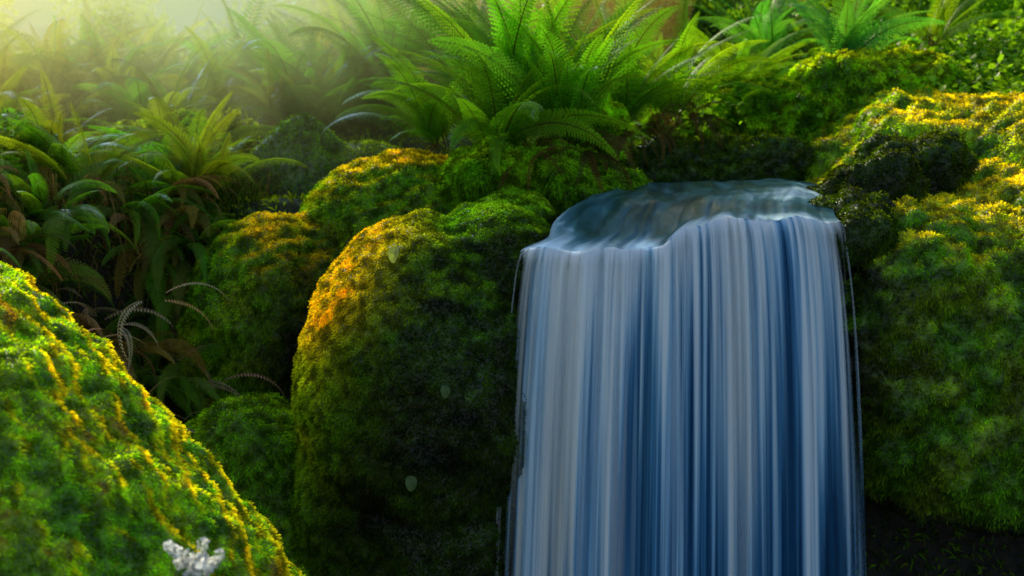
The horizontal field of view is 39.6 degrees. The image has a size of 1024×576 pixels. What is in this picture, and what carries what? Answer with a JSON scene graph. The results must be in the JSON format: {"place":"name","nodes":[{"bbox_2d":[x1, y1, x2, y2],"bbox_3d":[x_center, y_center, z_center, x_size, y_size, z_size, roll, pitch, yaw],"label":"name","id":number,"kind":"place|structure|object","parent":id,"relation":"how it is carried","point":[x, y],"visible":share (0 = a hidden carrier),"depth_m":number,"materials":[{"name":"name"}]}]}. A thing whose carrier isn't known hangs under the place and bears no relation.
{"place":"outdoors","nodes":[
{"label":"outdoors","id":0,"kind":"place"},
{"bbox_2d":[0,0,1023,575],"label":"ground","id":1,"kind":"structure","parent":0,"point":[890,542],"depth_m":6.01,"materials":[{"name":"plant"}]},
{"bbox_2d":[0,148,38,188],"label":"moss hummock","id":2,"kind":"object","parent":1,"relation":"on","point":[11,158],"visible":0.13,"depth_m":6.18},
{"bbox_2d":[0,8,50,74],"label":"fern","id":3,"kind":"object","parent":1,"relation":"on","point":[16,22],"visible":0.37,"depth_m":7.97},
{"bbox_2d":[0,25,60,108],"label":"fern","id":4,"kind":"object","parent":1,"relation":"on","point":[2,80],"visible":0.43,"depth_m":7.96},
{"bbox_2d":[0,105,63,159],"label":"fern","id":5,"kind":"object","parent":1,"relation":"on","point":[8,147],"visible":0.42,"depth_m":6.29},
{"bbox_2d":[0,211,76,273],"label":"fern","id":6,"kind":"object","parent":1,"relation":"on","point":[11,232],"visible":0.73,"depth_m":5.56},
{"bbox_2d":[0,249,79,289],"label":"fern","id":7,"kind":"object","parent":1,"relation":"on","point":[51,266],"visible":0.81,"depth_m":5.66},
{"bbox_2d":[0,107,86,171],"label":"shrub","id":8,"kind":"object","parent":1,"relation":"on","point":[5,120],"visible":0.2,"depth_m":6.36,"materials":[{"name":"green plant"}]},
{"bbox_2d":[0,34,94,115],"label":"fern","id":9,"kind":"object","parent":1,"relation":"on","point":[30,81],"visible":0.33,"depth_m":8.03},
{"bbox_2d":[0,66,95,131],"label":"fern","id":10,"kind":"object","parent":1,"relation":"on","point":[3,95],"visible":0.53,"depth_m":7.36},
{"bbox_2d":[0,36,95,129],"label":"fern","id":11,"kind":"object","parent":1,"relation":"on","point":[18,104],"visible":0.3,"depth_m":7.59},
{"bbox_2d":[0,215,110,281],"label":"fern","id":12,"kind":"object","parent":1,"relation":"on","point":[32,255],"visible":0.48,"depth_m":5.70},
{"bbox_2d":[18,166,100,202],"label":"fern","id":13,"kind":"object","parent":1,"relation":"on","point":[50,175],"visible":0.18,"depth_m":6.06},
{"bbox_2d":[0,149,121,250],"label":"fern","id":14,"kind":"object","parent":1,"relation":"on","point":[40,194],"visible":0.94,"depth_m":5.84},
{"bbox_2d":[0,97,131,162],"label":"fern","id":15,"kind":"object","parent":1,"relation":"on","point":[59,129],"visible":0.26,"depth_m":6.36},
{"bbox_2d":[0,205,139,271],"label":"fern","id":16,"kind":"object","parent":1,"relation":"on","point":[52,223],"visible":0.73,"depth_m":5.71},
{"bbox_2d":[29,257,111,306],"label":"fern","id":17,"kind":"object","parent":1,"relation":"on","point":[99,286],"visible":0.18,"depth_m":5.74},
{"bbox_2d":[0,10,147,116],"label":"fern","id":18,"kind":"object","parent":1,"relation":"on","point":[36,67],"visible":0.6,"depth_m":8.09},
{"bbox_2d":[37,265,114,326],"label":"fern","id":19,"kind":"object","parent":1,"relation":"on","point":[90,270],"visible":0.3,"depth_m":5.70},
{"bbox_2d":[11,14,141,107],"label":"fern","id":20,"kind":"object","parent":1,"relation":"on","point":[67,51],"visible":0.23,"depth_m":8.36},
{"bbox_2d":[4,167,152,233],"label":"fern","id":21,"kind":"object","parent":1,"relation":"on","point":[114,185],"visible":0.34,"depth_m":6.12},
{"bbox_2d":[7,118,157,172],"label":"fern","id":22,"kind":"object","parent":1,"relation":"on","point":[98,146],"visible":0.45,"depth_m":6.33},
{"bbox_2d":[0,104,169,184],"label":"fern","id":23,"kind":"object","parent":1,"relation":"on","point":[79,167],"visible":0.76,"depth_m":6.23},
{"bbox_2d":[0,0,172,90],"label":"shrub","id":24,"kind":"object","parent":1,"relation":"on","point":[4,15],"visible":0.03,"depth_m":10.78,"materials":[{"name":"green plant"}]},
{"bbox_2d":[4,0,178,105],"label":"fern","id":25,"kind":"object","parent":1,"relation":"on","point":[92,56],"visible":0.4,"depth_m":8.19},
{"bbox_2d":[71,307,129,371],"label":"fern","id":26,"kind":"object","parent":1,"relation":"on","point":[80,315],"visible":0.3,"depth_m":5.57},
{"bbox_2d":[35,1,168,98],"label":"shrub","id":27,"kind":"object","parent":1,"relation":"on","point":[116,20],"visible":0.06,"depth_m":8.76,"materials":[{"name":"green plant"}]},
{"bbox_2d":[50,15,172,101],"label":"fern","id":28,"kind":"object","parent":1,"relation":"on","point":[129,56],"visible":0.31,"depth_m":8.17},
{"bbox_2d":[32,170,190,247],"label":"fern","id":29,"kind":"object","parent":1,"relation":"on","point":[95,190],"visible":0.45,"depth_m":6.11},
{"bbox_2d":[44,177,187,238],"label":"fern","id":30,"kind":"object","parent":1,"relation":"on","point":[144,196],"visible":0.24,"depth_m":6.14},
{"bbox_2d":[61,302,173,326],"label":"dry fern","id":31,"kind":"object","parent":1,"relation":"on","point":[94,315],"visible":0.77,"depth_m":5.67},
{"bbox_2d":[88,322,158,371],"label":"dry fern","id":32,"kind":"object","parent":1,"relation":"on","point":[129,347],"visible":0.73,"depth_m":5.41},
{"bbox_2d":[57,92,196,143],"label":"fern","id":33,"kind":"object","parent":1,"relation":"on","point":[145,110],"visible":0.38,"depth_m":7.05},
{"bbox_2d":[63,32,192,124],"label":"fern","id":34,"kind":"object","parent":1,"relation":"on","point":[129,98],"visible":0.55,"depth_m":7.59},
{"bbox_2d":[114,347,156,384],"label":"fern","id":35,"kind":"object","parent":1,"relation":"on","point":[124,360],"visible":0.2,"depth_m":5.50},
{"bbox_2d":[99,302,187,378],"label":"fern","id":36,"kind":"object","parent":1,"relation":"on","point":[133,329],"visible":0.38,"depth_m":5.91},
{"bbox_2d":[0,127,296,423],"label":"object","id":37,"kind":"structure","parent":1,"relation":"on","point":[235,187],"depth_m":6.06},
{"bbox_2d":[114,272,186,381],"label":"fern","id":38,"kind":"object","parent":1,"relation":"on","point":[159,324],"visible":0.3,"depth_m":5.87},
{"bbox_2d":[81,13,220,98],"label":"fern","id":39,"kind":"object","parent":1,"relation":"on","point":[161,56],"visible":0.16,"depth_m":8.53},
{"bbox_2d":[85,185,217,291],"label":"fern","id":40,"kind":"object","parent":1,"relation":"on","point":[142,203],"visible":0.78,"depth_m":5.96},
{"bbox_2d":[101,239,201,329],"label":"fern","id":41,"kind":"object","parent":1,"relation":"on","point":[152,283],"visible":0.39,"depth_m":5.94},
{"bbox_2d":[0,261,305,575],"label":"mossy rock","id":42,"kind":"object","parent":1,"relation":"on","point":[109,466],"visible":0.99,"depth_m":3.51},
{"bbox_2d":[163,537,224,575],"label":"white lichen","id":43,"kind":"object","parent":42,"relation":"on","point":[197,567],"visible":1,"depth_m":3.13},
{"bbox_2d":[109,213,196,275],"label":"fern","id":44,"kind":"object","parent":1,"relation":"on","point":[191,236],"visible":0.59,"depth_m":6.07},
{"bbox_2d":[90,149,218,216],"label":"fern","id":45,"kind":"object","parent":1,"relation":"on","point":[145,174],"visible":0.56,"depth_m":6.33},
{"bbox_2d":[85,106,226,188],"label":"fern","id":46,"kind":"object","parent":1,"relation":"on","point":[149,148],"visible":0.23,"depth_m":6.58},
{"bbox_2d":[77,46,240,115],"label":"fern","id":47,"kind":"object","parent":1,"relation":"on","point":[159,86],"visible":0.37,"depth_m":7.59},
{"bbox_2d":[109,331,209,396],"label":"fern","id":48,"kind":"object","parent":1,"relation":"on","point":[148,348],"visible":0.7,"depth_m":5.60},
{"bbox_2d":[86,205,238,298],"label":"fern","id":49,"kind":"object","parent":1,"relation":"on","point":[191,223],"visible":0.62,"depth_m":6.00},
{"bbox_2d":[128,355,200,418],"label":"fern","id":50,"kind":"object","parent":1,"relation":"on","point":[176,397],"visible":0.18,"depth_m":5.74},
{"bbox_2d":[111,176,222,226],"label":"fern","id":51,"kind":"object","parent":1,"relation":"on","point":[180,189],"visible":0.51,"depth_m":6.18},
{"bbox_2d":[129,240,211,316],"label":"fern","id":52,"kind":"object","parent":1,"relation":"on","point":[177,262],"visible":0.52,"depth_m":6.00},
{"bbox_2d":[99,108,243,172],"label":"fern","id":53,"kind":"object","parent":1,"relation":"on","point":[181,113],"visible":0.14,"depth_m":7.09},
{"bbox_2d":[83,91,260,201],"bbox_3d":[-1.513,-0.626,6.359,0.784,0.506,0.980,0,10,0],"label":"fern","id":54,"kind":"object","parent":1,"relation":"on","point":[175,172],"visible":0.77,"depth_m":6.41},
{"bbox_2d":[48,0,309,81],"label":"shrub","id":55,"kind":"object","parent":1,"relation":"on","point":[141,21],"visible":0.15,"depth_m":11.13,"materials":[{"name":"green plant"}]},
{"bbox_2d":[91,10,271,88],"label":"fern","id":56,"kind":"object","parent":1,"relation":"on","point":[176,71],"visible":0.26,"depth_m":8.57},
{"bbox_2d":[104,109,274,165],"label":"fern","id":57,"kind":"object","parent":1,"relation":"on","point":[200,114],"visible":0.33,"depth_m":6.98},
{"bbox_2d":[145,220,236,292],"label":"fern","id":58,"kind":"object","parent":1,"relation":"on","point":[178,239],"visible":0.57,"depth_m":5.97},
{"bbox_2d":[145,173,238,253],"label":"fern","id":59,"kind":"object","parent":1,"relation":"on","point":[199,182],"visible":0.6,"depth_m":6.24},
{"bbox_2d":[138,26,255,115],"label":"fern","id":60,"kind":"object","parent":1,"relation":"on","point":[212,85],"visible":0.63,"depth_m":7.90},
{"bbox_2d":[165,196,256,247],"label":"fern","id":61,"kind":"object","parent":1,"relation":"on","point":[215,206],"visible":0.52,"depth_m":6.18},
{"bbox_2d":[132,111,308,199],"bbox_3d":[-1.362,-0.606,6.537,0.690,0.441,0.686,3,10,18],"label":"fern","id":62,"kind":"object","parent":1,"relation":"on","point":[227,163],"visible":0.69,"depth_m":6.40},
{"bbox_2d":[193,107,260,151],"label":"shrub","id":63,"kind":"object","parent":1,"relation":"on","point":[235,123],"visible":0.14,"depth_m":7.25,"materials":[{"name":"green plant"}]},
{"bbox_2d":[158,0,319,104],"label":"fern","id":64,"kind":"object","parent":1,"relation":"on","point":[235,43],"visible":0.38,"depth_m":8.70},
{"bbox_2d":[194,27,298,102],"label":"fern","id":65,"kind":"object","parent":1,"relation":"on","point":[235,64],"visible":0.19,"depth_m":8.65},
{"bbox_2d":[184,390,309,575],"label":"mossy rock","id":66,"kind":"object","parent":1,"relation":"on","point":[248,440],"visible":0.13,"depth_m":5.32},
{"bbox_2d":[117,282,228,362],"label":"dry fern","id":67,"kind":"object","parent":66,"relation":"on","point":[139,302],"visible":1,"depth_m":5.46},
{"bbox_2d":[129,342,235,416],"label":"fern","id":68,"kind":"object","parent":66,"relation":"on","point":[187,387],"visible":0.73,"depth_m":5.58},
{"bbox_2d":[149,373,283,398],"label":"dry fern","id":69,"kind":"object","parent":66,"relation":"on","point":[244,374],"visible":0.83,"depth_m":5.65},
{"bbox_2d":[205,47,344,124],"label":"fern","id":70,"kind":"object","parent":1,"relation":"on","point":[269,93],"visible":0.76,"depth_m":7.75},
{"bbox_2d":[221,26,332,106],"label":"fern","id":71,"kind":"object","parent":1,"relation":"on","point":[252,65],"visible":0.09,"depth_m":8.49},
{"bbox_2d":[149,7,405,115],"bbox_3d":[-1.221,-1.229,7.845,1.537,0.636,0.817,-6,11,-29],"label":"fern","id":72,"kind":"object","parent":1,"relation":"on","point":[265,42],"visible":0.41,"depth_m":7.87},
{"bbox_2d":[230,21,365,84],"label":"fern","id":73,"kind":"object","parent":1,"relation":"on","point":[323,44],"visible":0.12,"depth_m":8.28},
{"bbox_2d":[238,11,361,75],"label":"fern","id":74,"kind":"object","parent":1,"relation":"on","point":[296,48],"visible":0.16,"depth_m":8.40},
{"bbox_2d":[241,0,363,44],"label":"shrub","id":75,"kind":"object","parent":1,"relation":"on","point":[314,6],"visible":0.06,"depth_m":11.16,"materials":[{"name":"green plant"}]},
{"bbox_2d":[176,147,456,417],"bbox_3d":[-0.625,0.283,6.431,1.835,1.827,1.091,-5,11,-27],"label":"mossy boulder","id":76,"kind":"object","parent":1,"relation":"on","point":[266,271],"visible":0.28,"depth_m":5.86,"materials":[{"name":"plant"}]},
{"bbox_2d":[321,35,533,149],"bbox_3d":[-0.440,-0.919,6.672,0.829,0.537,0.831,7,12,34],"label":"fern","id":77,"kind":"object","parent":76,"relation":"on","point":[430,125],"visible":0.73,"depth_m":6.57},
{"bbox_2d":[377,0,668,141],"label":"fern","id":78,"kind":"object","parent":76,"relation":"on","point":[517,44],"visible":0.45,"depth_m":6.39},
{"bbox_2d":[230,113,404,199],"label":"mossy boulder","id":79,"kind":"structure","parent":1,"relation":"on","point":[301,138],"depth_m":6.85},
{"bbox_2d":[233,28,407,126],"bbox_3d":[-1.095,-1.133,7.857,0.989,0.608,1.084,2,10,11],"label":"fern","id":80,"kind":"object","parent":1,"relation":"on","point":[322,115],"visible":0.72,"depth_m":7.68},
{"bbox_2d":[224,8,426,79],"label":"fern","id":81,"kind":"object","parent":1,"relation":"on","point":[302,39],"visible":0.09,"depth_m":8.65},
{"bbox_2d":[258,33,415,134],"bbox_3d":[-0.834,-1.119,7.814,1.106,0.560,0.706,-4,11,-23],"label":"fern","id":82,"kind":"object","parent":1,"relation":"on","point":[359,103],"visible":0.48,"depth_m":7.76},
{"bbox_2d":[242,23,434,131],"bbox_3d":[-0.868,-1.205,8.133,1.074,0.617,1.241,5,11,25],"label":"fern","id":83,"kind":"object","parent":1,"relation":"on","point":[371,125],"visible":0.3,"depth_m":7.97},
{"bbox_2d":[260,0,438,77],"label":"fern","id":84,"kind":"object","parent":1,"relation":"on","point":[335,14],"visible":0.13,"depth_m":8.71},
{"bbox_2d":[293,6,432,85],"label":"shrub","id":85,"kind":"object","parent":1,"relation":"on","point":[321,22],"visible":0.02,"depth_m":9.17,"materials":[{"name":"green plant"}]},
{"bbox_2d":[271,0,465,91],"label":"fern","id":86,"kind":"object","parent":1,"relation":"on","point":[363,26],"visible":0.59,"depth_m":7.79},
{"bbox_2d":[336,0,503,60],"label":"shrub","id":87,"kind":"object","parent":1,"relation":"on","point":[479,2],"visible":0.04,"depth_m":9.69,"materials":[{"name":"green plant"}]},
{"bbox_2d":[289,186,558,575],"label":"mossy boulder","id":88,"kind":"object","parent":1,"relation":"on","point":[387,349],"visible":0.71,"depth_m":5.04,"materials":[{"name":"plant"}]},
{"bbox_2d":[359,0,599,96],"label":"fern","id":89,"kind":"object","parent":1,"relation":"on","point":[412,27],"visible":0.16,"depth_m":7.25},
{"bbox_2d":[435,131,537,208],"bbox_3d":[-0.047,-0.466,6.196,0.645,0.442,0.443,-4,11,-24],"label":"moss hummock","id":90,"kind":"object","parent":1,"relation":"on","point":[465,173],"visible":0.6,"depth_m":6.01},
{"bbox_2d":[367,29,652,174],"bbox_3d":[-0.038,-0.842,6.252,1.112,0.617,1.461,-6,12,-33],"label":"fern","id":91,"kind":"object","parent":90,"relation":"on","point":[480,122],"visible":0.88,"depth_m":6.14,"materials":[{"name":"plant"}]},
{"bbox_2d":[487,134,564,190],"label":"dry fern","id":92,"kind":"object","parent":90,"relation":"on","point":[546,139],"visible":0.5,"depth_m":5.98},
{"bbox_2d":[8,0,1019,146],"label":"fern undergrowth","id":93,"kind":"object","parent":1,"relation":"on","point":[104,73],"visible":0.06,"depth_m":7.93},
{"bbox_2d":[471,0,626,47],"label":"shrub","id":94,"kind":"object","parent":1,"relation":"on","point":[592,9],"visible":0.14,"depth_m":9.22,"materials":[{"name":"green plant"}]},
{"bbox_2d":[519,137,652,215],"bbox_3d":[0.280,-0.381,6.259,0.776,0.566,0.650,0,10,0],"label":"moss hummock","id":95,"kind":"object","parent":1,"relation":"on","point":[557,189],"visible":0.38,"depth_m":6.00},
{"bbox_2d":[421,0,680,147],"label":"fern","id":96,"kind":"object","parent":95,"relation":"on","point":[587,81],"visible":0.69,"depth_m":6.16,"materials":[{"name":"plant"}]},
{"bbox_2d":[530,130,636,192],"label":"dry fern","id":97,"kind":"object","parent":95,"relation":"on","point":[598,155],"visible":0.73,"depth_m":6.04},
{"bbox_2d":[514,216,851,575],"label":"waterfall","id":98,"kind":"structure","parent":1,"relation":"on","point":[728,463],"depth_m":5.13,"materials":[{"name":"liquid"}]},
{"bbox_2d":[600,220,867,575],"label":"rock ledge","id":99,"kind":"object","parent":1,"relation":"on","point":[856,479],"visible":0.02,"depth_m":5.52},
{"bbox_2d":[597,132,817,182],"bbox_3d":[0.860,-0.494,6.920,1.388,0.540,0.756,0,10,0],"label":"wet rock","id":100,"kind":"object","parent":99,"relation":"on","point":[763,155],"visible":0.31,"depth_m":6.78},
{"bbox_2d":[570,90,630,160],"bbox_3d":[0.390,-0.768,6.706,0.355,0.392,0.323,0,10,0],"label":"moss hummock","id":101,"kind":"object","parent":100,"relation":"on","point":[615,109],"visible":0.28,"depth_m":6.61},
{"bbox_2d":[526,0,752,122],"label":"fern","id":102,"kind":"object","parent":100,"relation":"on","point":[620,94],"visible":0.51,"depth_m":6.81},
{"bbox_2d":[597,112,693,165],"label":"dry fern","id":103,"kind":"object","parent":100,"relation":"on","point":[627,133],"visible":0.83,"depth_m":6.58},
{"bbox_2d":[565,0,812,125],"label":"fern","id":104,"kind":"object","parent":100,"relation":"on","point":[684,100],"visible":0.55,"depth_m":7.00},
{"bbox_2d":[653,101,746,158],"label":"dry fern","id":105,"kind":"object","parent":100,"relation":"on","point":[693,117],"visible":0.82,"depth_m":6.86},
{"bbox_2d":[806,130,980,271],"bbox_3d":[1.469,-0.359,5.777,0.590,0.541,1.323,7,12,34],"label":"wet rock","id":106,"kind":"object","parent":99,"relation":"on","point":[871,184],"visible":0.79,"depth_m":5.64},
{"bbox_2d":[630,0,866,57],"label":"shrub","id":107,"kind":"object","parent":1,"relation":"on","point":[741,11],"visible":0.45,"depth_m":9.51,"materials":[{"name":"green plant"}]},
{"bbox_2d":[699,72,829,139],"bbox_3d":[1.411,-0.888,7.456,0.886,0.496,0.637,0,10,0],"label":"moss hummock","id":108,"kind":"object","parent":1,"relation":"on","point":[766,108],"visible":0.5,"depth_m":7.20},
{"bbox_2d":[724,63,799,107],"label":"fern","id":109,"kind":"object","parent":108,"relation":"on","point":[774,95],"visible":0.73,"depth_m":7.17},
{"bbox_2d":[645,47,944,137],"bbox_3d":[1.489,-1.031,7.585,1.668,0.520,1.488,0,10,0],"label":"clover patch","id":110,"kind":"object","parent":108,"relation":"on","point":[708,110],"visible":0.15,"depth_m":7.21,"materials":[{"name":"green plant"}]},
{"bbox_2d":[645,22,823,91],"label":"fern","id":111,"kind":"object","parent":110,"relation":"on","point":[768,50],"visible":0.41,"depth_m":7.42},
{"bbox_2d":[675,0,849,63],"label":"fern","id":112,"kind":"object","parent":110,"relation":"on","point":[770,33],"visible":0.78,"depth_m":7.95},
{"bbox_2d":[784,44,996,123],"bbox_3d":[2.000,-1.012,7.434,1.258,0.521,0.755,0,10,0],"label":"moss hummock","id":113,"kind":"object","parent":1,"relation":"on","point":[850,75],"visible":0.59,"depth_m":7.15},
{"bbox_2d":[785,0,946,53],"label":"fern","id":114,"kind":"object","parent":113,"relation":"on","point":[854,35],"visible":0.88,"depth_m":7.38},
{"bbox_2d":[812,0,973,47],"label":"shrub","id":115,"kind":"object","parent":1,"relation":"on","point":[906,6],"visible":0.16,"depth_m":8.85,"materials":[{"name":"green plant"}]},
{"bbox_2d":[793,0,1023,113],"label":"clover patch","id":116,"kind":"object","parent":1,"relation":"on","point":[1001,60],"visible":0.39,"depth_m":7.55,"materials":[{"name":"green plant"}]},
{"bbox_2d":[864,0,1023,46],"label":"fern","id":117,"kind":"object","parent":116,"relation":"on","point":[944,29],"visible":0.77,"depth_m":7.84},
{"bbox_2d":[803,86,1023,540],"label":"mossy cliff","id":118,"kind":"structure","parent":1,"relation":"on","point":[932,310],"depth_m":5.33,"materials":[{"name":"plant"}]},
{"bbox_2d":[967,0,1023,40],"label":"shrub","id":119,"kind":"object","parent":1,"relation":"on","point":[990,6],"visible":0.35,"depth_m":8.97,"materials":[{"name":"green plant"}]},
{"bbox_2d":[520,178,840,251],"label":"stream","id":120,"kind":"structure","parent":0,"point":[651,214],"depth_m":5.46,"materials":[{"name":"liquid"}]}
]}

